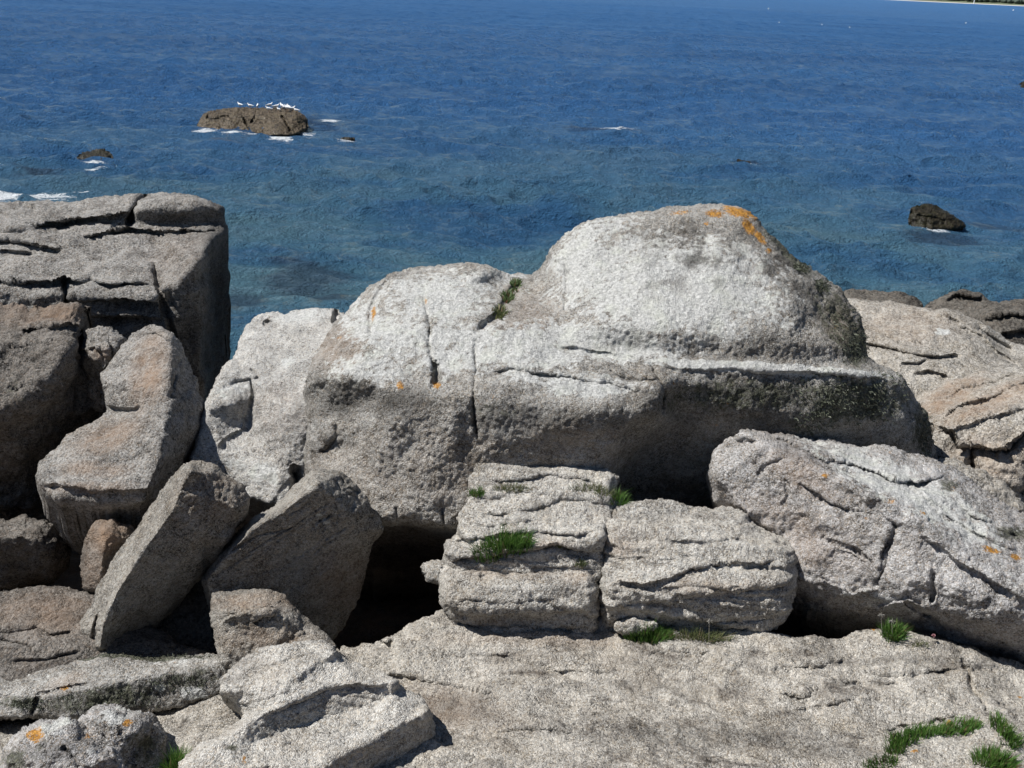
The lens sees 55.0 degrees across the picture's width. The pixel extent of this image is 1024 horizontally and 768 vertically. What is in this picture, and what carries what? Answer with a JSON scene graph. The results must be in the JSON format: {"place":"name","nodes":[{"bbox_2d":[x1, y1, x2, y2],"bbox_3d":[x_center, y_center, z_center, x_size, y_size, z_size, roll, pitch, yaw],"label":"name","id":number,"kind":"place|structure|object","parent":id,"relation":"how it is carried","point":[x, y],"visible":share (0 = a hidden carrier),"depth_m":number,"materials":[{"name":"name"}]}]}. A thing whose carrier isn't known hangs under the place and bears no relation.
{"place":"outdoors","nodes":[
{"label":"outdoors","id":0,"kind":"place"},
{"bbox_2d":[0,548,809,723],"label":"ground","id":1,"kind":"structure","parent":0,"point":[369,621],"depth_m":8.85,"materials":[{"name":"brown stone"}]},
{"bbox_2d":[0,514,71,589],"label":"boulder","id":2,"kind":"object","parent":1,"relation":"on","point":[34,552],"visible":0.98,"depth_m":7.73,"materials":[{"name":"grey stone"}]},
{"bbox_2d":[0,302,99,522],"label":"boulder","id":3,"kind":"object","parent":1,"relation":"on","point":[46,401],"visible":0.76,"depth_m":8.17,"materials":[{"name":"grey stone"}]},
{"bbox_2d":[0,716,130,767],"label":"boulder","id":4,"kind":"object","parent":1,"relation":"on","point":[63,742],"visible":0.98,"depth_m":5.07,"materials":[{"name":"stone"}]},
{"bbox_2d":[0,585,206,680],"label":"boulder","id":5,"kind":"object","parent":1,"relation":"on","point":[40,626],"visible":0.43,"depth_m":6.47,"materials":[{"name":"grey stone"}]},
{"bbox_2d":[79,518,134,593],"bbox_3d":[-2.875,1.270,7.078,0.445,0.690,0.653,-8,25,-24],"label":"stone","id":6,"kind":"object","parent":5,"relation":"on","point":[104,540],"visible":0.43,"depth_m":6.85,"materials":[{"name":"brown stone"}]},
{"bbox_2d":[79,460,249,650],"bbox_3d":[-2.405,1.178,6.711,1.150,1.483,0.825,-13,27,-33],"label":"rock slab","id":7,"kind":"object","parent":5,"relation":"on","point":[171,549],"visible":0.91,"depth_m":6.43,"materials":[{"name":"stone"}]},
{"bbox_2d":[0,652,227,720],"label":"rock slab","id":8,"kind":"object","parent":1,"relation":"on","point":[121,672],"visible":0.82,"depth_m":5.95,"materials":[{"name":"stone"}]},
{"bbox_2d":[11,653,214,713],"bbox_3d":[-2.399,1.815,6.044,1.183,0.225,0.547,3,22,0],"label":"lichen growth","id":9,"kind":"object","parent":8,"relation":"on","point":[30,707],"visible":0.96,"depth_m":5.91,"materials":[{"name":"grey plant"}]},
{"bbox_2d":[0,192,230,417],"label":"boulder","id":10,"kind":"object","parent":1,"relation":"on","point":[126,265],"visible":0.5,"depth_m":9.70,"materials":[{"name":"grey stone"}]},
{"bbox_2d":[35,324,203,554],"bbox_3d":[-3.093,0.528,8.023,1.214,1.744,2.383,3,22,0],"label":"boulder","id":11,"kind":"object","parent":1,"relation":"on","point":[125,457],"visible":0.88,"depth_m":7.39,"materials":[{"name":"grey stone"}]},
{"bbox_2d":[78,325,126,412],"bbox_3d":[-3.603,-0.122,8.643,0.402,0.874,0.995,-12,27,-32],"label":"stone","id":12,"kind":"object","parent":11,"relation":"on","point":[99,347],"visible":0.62,"depth_m":8.33,"materials":[{"name":"grey stone"}]},
{"bbox_2d":[78,702,166,767],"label":"boulder","id":13,"kind":"object","parent":1,"relation":"on","point":[139,737],"visible":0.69,"depth_m":5.29,"materials":[{"name":"stone"}]},
{"bbox_2d":[189,308,343,535],"bbox_3d":[-2.035,0.645,9.146,1.476,2.579,3.156,3,22,0],"label":"boulder","id":14,"kind":"object","parent":1,"relation":"on","point":[251,436],"visible":0.4,"depth_m":7.91,"materials":[{"name":"white stone"}]},
{"bbox_2d":[201,468,383,640],"bbox_3d":[-1.547,1.298,6.988,1.260,1.693,0.745,-2,23,-11],"label":"rock slab","id":15,"kind":"object","parent":1,"relation":"on","point":[304,544],"visible":0.74,"depth_m":6.65,"materials":[{"name":"stone"}]},
{"bbox_2d":[0,609,1023,767],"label":"bedrock slab","id":16,"kind":"structure","parent":1,"relation":"on","point":[533,696],"depth_m":5.97,"materials":[{"name":"stone"}]},
{"bbox_2d":[152,744,192,767],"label":"grass tuft","id":17,"kind":"object","parent":16,"relation":"on","point":[174,760],"visible":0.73,"depth_m":5.35,"materials":[{"name":"green plant"}]},
{"bbox_2d":[209,588,335,668],"bbox_3d":[-1.530,1.560,6.324,0.888,0.609,0.766,3,22,0],"label":"stone","id":18,"kind":"object","parent":16,"relation":"on","point":[244,622],"visible":0.65,"depth_m":6.04,"materials":[{"name":"stone"}]},
{"bbox_2d":[178,639,435,767],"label":"rock slab","id":19,"kind":"object","parent":16,"relation":"on","point":[321,703],"visible":1,"depth_m":5.41,"materials":[{"name":"stone"}]},
{"bbox_2d":[438,565,599,632],"bbox_3d":[0.042,1.528,6.871,1.127,0.872,0.937,3,22,0],"label":"rock slab","id":20,"kind":"object","parent":16,"relation":"on","point":[565,601],"visible":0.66,"depth_m":6.41,"materials":[{"name":"stone"}]},
{"bbox_2d":[420,559,443,584],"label":"stone","id":21,"kind":"object","parent":20,"relation":"on","point":[430,570],"visible":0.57,"depth_m":6.88,"materials":[{"name":"stone"}]},
{"bbox_2d":[442,493,612,581],"bbox_3d":[0.125,1.085,6.953,1.215,0.769,0.992,3,22,0],"label":"rock slab","id":22,"kind":"object","parent":20,"relation":"on","point":[576,530],"visible":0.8,"depth_m":6.59,"materials":[{"name":"stone"}]},
{"bbox_2d":[468,521,540,563],"bbox_3d":[-0.047,1.065,6.537,0.518,0.292,0.291,-3,23,-14],"label":"grass tuft","id":23,"kind":"object","parent":22,"relation":"on","point":[508,541],"visible":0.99,"depth_m":6.50,"materials":[{"name":"green plant"}]},
{"bbox_2d":[468,462,622,509],"bbox_3d":[0.232,0.784,7.173,1.130,0.606,0.817,3,22,0],"label":"rock slab","id":24,"kind":"object","parent":22,"relation":"on","point":[555,480],"visible":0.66,"depth_m":6.88,"materials":[{"name":"stone"}]},
{"bbox_2d":[467,486,485,497],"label":"grass tuft","id":25,"kind":"object","parent":24,"relation":"on","point":[472,492],"visible":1,"depth_m":6.82,"materials":[{"name":"green plant"}]},
{"bbox_2d":[492,482,532,492],"bbox_3d":[-0.004,0.715,6.822,0.316,0.086,0.092,6,23,9],"label":"grass tuft","id":26,"kind":"object","parent":24,"relation":"on","point":[510,487],"visible":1,"depth_m":6.82,"materials":[{"name":"green plant"}]},
{"bbox_2d":[567,480,614,498],"bbox_3d":[0.556,0.732,6.832,0.378,0.123,0.176,3,22,0],"label":"grass tuft","id":27,"kind":"object","parent":24,"relation":"on","point":[598,491],"visible":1,"depth_m":6.82,"materials":[{"name":"green plant"}]},
{"bbox_2d":[572,559,587,567],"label":"grass tuft","id":28,"kind":"object","parent":20,"relation":"on","point":[580,563],"visible":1,"depth_m":6.49,"materials":[{"name":"green plant"}]},
{"bbox_2d":[614,616,657,635],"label":"stone","id":29,"kind":"object","parent":16,"relation":"on","point":[629,624],"visible":0.82,"depth_m":6.40,"materials":[{"name":"stone"}]},
{"bbox_2d":[620,620,681,644],"bbox_3d":[0.891,1.614,6.416,0.447,0.210,0.180,3,22,0],"label":"grass tuft","id":30,"kind":"object","parent":16,"relation":"on","point":[654,635],"visible":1,"depth_m":6.41,"materials":[{"name":"green plant"}]},
{"bbox_2d":[598,498,798,631],"bbox_3d":[1.282,1.309,6.961,1.435,0.959,1.245,3,22,0],"label":"rock slab","id":31,"kind":"object","parent":16,"relation":"on","point":[667,562],"visible":0.95,"depth_m":6.47,"materials":[{"name":"stone"}]},
{"bbox_2d":[609,487,633,505],"bbox_3d":[0.730,0.785,6.883,0.277,0.150,0.248,-5,24,-19],"label":"grass tuft","id":32,"kind":"object","parent":31,"relation":"on","point":[618,495],"visible":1,"depth_m":6.88,"materials":[{"name":"green plant"}]},
{"bbox_2d":[664,624,735,643],"bbox_3d":[1.221,1.624,6.404,0.551,0.124,0.214,3,22,0],"label":"grass tuft","id":33,"kind":"object","parent":16,"relation":"on","point":[694,634],"visible":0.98,"depth_m":6.40,"materials":[{"name":"green plant"}]},
{"bbox_2d":[876,616,912,642],"bbox_3d":[2.496,1.604,6.413,0.273,0.168,0.258,3,22,0],"label":"grass tuft","id":34,"kind":"object","parent":16,"relation":"on","point":[896,632],"visible":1,"depth_m":6.39,"materials":[{"name":"green plant"}]},
{"bbox_2d":[911,638,931,647],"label":"grass tuft","id":35,"kind":"object","parent":16,"relation":"on","point":[916,641],"visible":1,"depth_m":6.36,"materials":[{"name":"plant"}]},
{"bbox_2d":[860,715,984,767],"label":"grass tuft","id":36,"kind":"object","parent":16,"relation":"on","point":[900,740],"visible":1,"depth_m":5.66,"materials":[{"name":"green plant"}]},
{"bbox_2d":[967,741,1023,767],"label":"grass tuft","id":37,"kind":"object","parent":16,"relation":"on","point":[996,757],"visible":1,"depth_m":5.43,"materials":[{"name":"green plant"}]},
{"bbox_2d":[987,708,1023,751],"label":"grass tuft","id":38,"kind":"object","parent":16,"relation":"on","point":[1009,733],"visible":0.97,"depth_m":5.63,"materials":[{"name":"green plant"}]},
{"bbox_2d":[303,203,937,602],"bbox_3d":[1.068,0.950,9.271,5.890,5.278,4.420,3,22,0],"label":"boulder","id":39,"kind":"object","parent":1,"relation":"on","point":[661,353],"visible":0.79,"depth_m":7.47,"materials":[{"name":"stone"}]},
{"bbox_2d":[491,304,510,318],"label":"crack plant","id":40,"kind":"object","parent":39,"relation":"on","point":[501,314],"visible":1,"depth_m":7.84,"materials":[{"name":"green plant"}]},
{"bbox_2d":[499,288,517,303],"bbox_3d":[-0.038,-0.724,8.116,0.156,0.090,0.378,6,22,7],"label":"crack plant","id":41,"kind":"object","parent":39,"relation":"on","point":[510,296],"visible":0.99,"depth_m":8.13,"materials":[{"name":"green plant"}]},
{"bbox_2d":[509,277,525,292],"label":"crack plant","id":42,"kind":"object","parent":39,"relation":"on","point":[515,282],"visible":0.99,"depth_m":8.34,"materials":[{"name":"green plant"}]},
{"bbox_2d":[787,261,936,456],"bbox_3d":[2.697,-0.043,7.824,1.423,1.506,1.434,13,25,25],"label":"lichen growth","id":43,"kind":"object","parent":39,"relation":"on","point":[817,284],"visible":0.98,"depth_m":7.63,"materials":[{"name":"plant"}]},
{"bbox_2d":[705,428,1023,663],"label":"boulder","id":44,"kind":"object","parent":1,"relation":"on","point":[924,545],"visible":0.85,"depth_m":6.66,"materials":[{"name":"stone"}]},
{"bbox_2d":[935,457,1023,512],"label":"stone","id":45,"kind":"object","parent":44,"relation":"on","point":[983,479],"visible":0.33,"depth_m":8.06,"materials":[{"name":"grey stone"}]},
{"bbox_2d":[844,289,922,306],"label":"shore rock","id":46,"kind":"object","parent":1,"relation":"on","point":[882,296],"visible":0.17,"depth_m":13.10,"materials":[{"name":"stone"}]},
{"bbox_2d":[847,298,1023,397],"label":"boulder","id":47,"kind":"object","parent":1,"relation":"on","point":[920,349],"visible":0.35,"depth_m":10.34,"materials":[{"name":"grey stone"}]},
{"bbox_2d":[924,289,997,316],"bbox_3d":[6.019,-0.404,13.259,1.092,1.872,2.349,12,24,21],"label":"shore rock","id":48,"kind":"object","parent":1,"relation":"on","point":[965,302],"visible":0.11,"depth_m":12.67,"materials":[{"name":"stone"}]},
{"bbox_2d":[916,365,1023,502],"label":"boulder","id":49,"kind":"object","parent":1,"relation":"on","point":[977,419],"visible":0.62,"depth_m":8.50,"materials":[{"name":"grey stone"}]},
{"bbox_2d":[971,299,1023,344],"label":"shore rock","id":50,"kind":"object","parent":1,"relation":"on","point":[1005,318],"visible":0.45,"depth_m":11.64,"materials":[{"name":"stone"}]},
{"bbox_2d":[0,0,1023,359],"bbox_3d":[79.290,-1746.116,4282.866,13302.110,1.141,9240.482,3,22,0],"label":"sea","id":51,"kind":"structure","parent":0,"point":[514,136],"depth_m":58.89,"materials":[{"name":"liquid"}]},
{"bbox_2d":[77,148,113,159],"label":"sea rock","id":52,"kind":"object","parent":51,"relation":"in","point":[102,152],"visible":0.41,"depth_m":43.34,"materials":[{"name":"grey stone"}]},
{"bbox_2d":[197,107,308,136],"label":"islet","id":53,"kind":"object","parent":51,"relation":"in","point":[281,122],"visible":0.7,"depth_m":52.93,"materials":[{"name":"stone"}]},
{"bbox_2d":[340,137,354,140],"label":"sea rock","id":54,"kind":"object","parent":51,"relation":"in","point":[349,138],"visible":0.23,"depth_m":51.10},
{"bbox_2d":[908,203,965,230],"bbox_3d":[16.148,-6.144,37.819,2.431,1.439,1.856,-4,23,-15],"label":"sea rock","id":55,"kind":"object","parent":51,"relation":"in","point":[929,216],"visible":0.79,"depth_m":37.19,"materials":[{"name":"brown stone"}]},
{"bbox_2d":[899,0,1021,5],"bbox_3d":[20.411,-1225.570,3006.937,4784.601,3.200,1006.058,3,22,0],"label":"beach","id":56,"kind":"structure","parent":0,"point":[964,3],"depth_m":3107.51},
{"bbox_2d":[913,0,1023,5],"bbox_3d":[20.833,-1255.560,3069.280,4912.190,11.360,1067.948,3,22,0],"label":"land","id":57,"kind":"structure","parent":0,"point":[1000,3],"depth_m":3151.15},
{"bbox_2d":[947,0,1023,3],"bbox_3d":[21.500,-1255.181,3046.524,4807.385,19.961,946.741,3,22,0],"label":"wood","id":58,"kind":"object","parent":57,"relation":"on","point":[1009,1],"visible":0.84,"depth_m":3142.50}
]}

